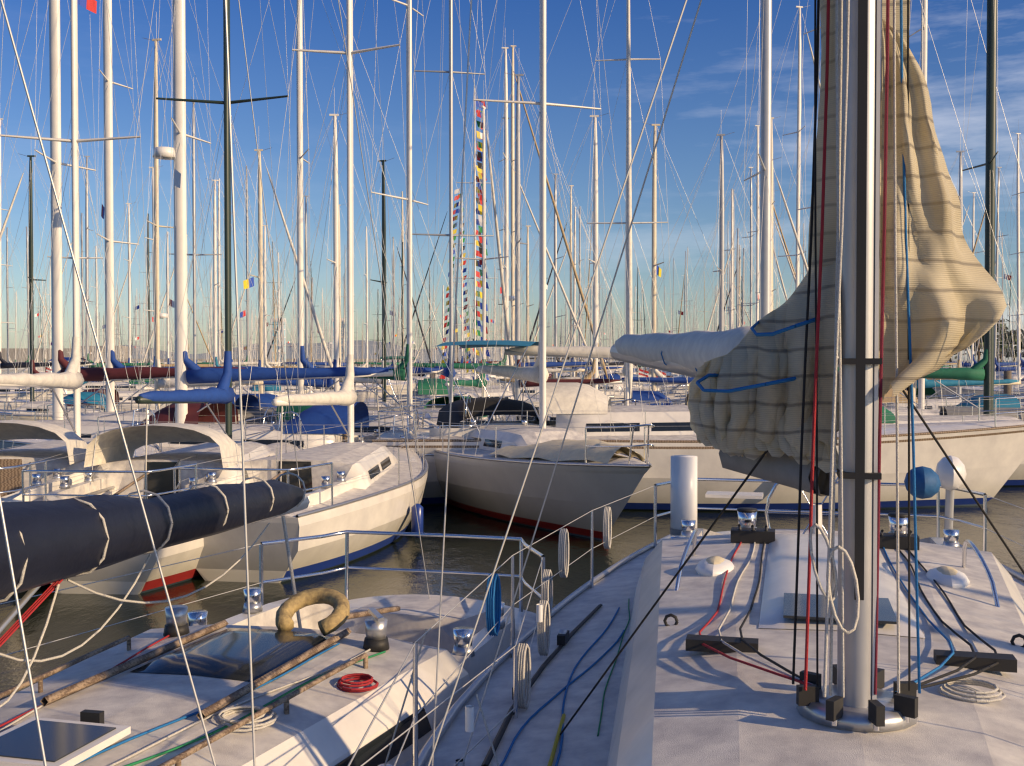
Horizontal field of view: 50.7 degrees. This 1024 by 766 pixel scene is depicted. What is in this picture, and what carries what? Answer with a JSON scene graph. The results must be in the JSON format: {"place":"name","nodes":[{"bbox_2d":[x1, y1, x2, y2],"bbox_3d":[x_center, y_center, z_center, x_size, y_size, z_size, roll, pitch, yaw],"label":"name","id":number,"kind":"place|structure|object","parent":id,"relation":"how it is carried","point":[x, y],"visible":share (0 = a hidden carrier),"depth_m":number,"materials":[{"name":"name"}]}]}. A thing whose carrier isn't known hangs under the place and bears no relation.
{"place":"outdoors","nodes":[
{"label":"outdoors","id":0,"kind":"place"},
{"bbox_2d":[0,362,1023,698],"bbox_3d":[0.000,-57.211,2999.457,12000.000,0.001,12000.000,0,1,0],"label":"water","id":1,"kind":"structure","parent":0,"point":[74,614],"depth_m":15.43,"materials":[{"name":"black"}]},
{"bbox_2d":[1,346,381,366],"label":"shoreline","id":2,"kind":"structure","parent":1,"relation":"on","point":[21,351],"depth_m":417.85,"materials":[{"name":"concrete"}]},
{"bbox_2d":[0,0,552,765],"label":"neighbour yacht","id":3,"kind":"object","parent":1,"relation":"on","point":[304,678],"visible":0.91,"depth_m":5.17,"materials":[{"name":"white plastic"}]},
{"bbox_2d":[270,318,346,365],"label":"buildings","id":4,"kind":"structure","parent":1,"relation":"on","point":[284,329],"depth_m":328.07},
{"bbox_2d":[0,0,1023,594],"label":"sailboats","id":5,"kind":"object","parent":1,"relation":"on","point":[352,466],"visible":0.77,"depth_m":22.13,"materials":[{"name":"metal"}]},
{"bbox_2d":[0,0,1023,409],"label":"sailboats","id":6,"kind":"object","parent":1,"relation":"on","point":[610,368],"visible":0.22,"depth_m":71.33,"materials":[{"name":"metal"}]},
{"bbox_2d":[16,364,1011,394],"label":"docks","id":7,"kind":"object","parent":1,"relation":"on","point":[1007,388],"depth_m":44.28,"materials":[{"name":"concrete"}]},
{"bbox_2d":[348,0,1023,765],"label":"yacht","id":8,"kind":"object","parent":1,"relation":"on","point":[858,638],"visible":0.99,"depth_m":3.86,"materials":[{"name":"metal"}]},
{"bbox_2d":[949,318,1023,367],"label":"trees","id":9,"kind":"object","parent":1,"relation":"on","point":[1000,346],"visible":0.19,"depth_m":202.65,"materials":[{"name":"green plant"}]},
{"bbox_2d":[0,0,1023,360],"label":"sky","id":10,"kind":"structure","parent":0,"point":[715,55],"materials":[{"name":"blue"}]},
{"bbox_2d":[122,340,1016,361],"bbox_3d":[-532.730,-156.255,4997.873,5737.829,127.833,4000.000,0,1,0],"label":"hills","id":11,"kind":"structure","parent":0,"point":[358,345],"depth_m":5997.81,"materials":[{"name":"grey"}]}
]}

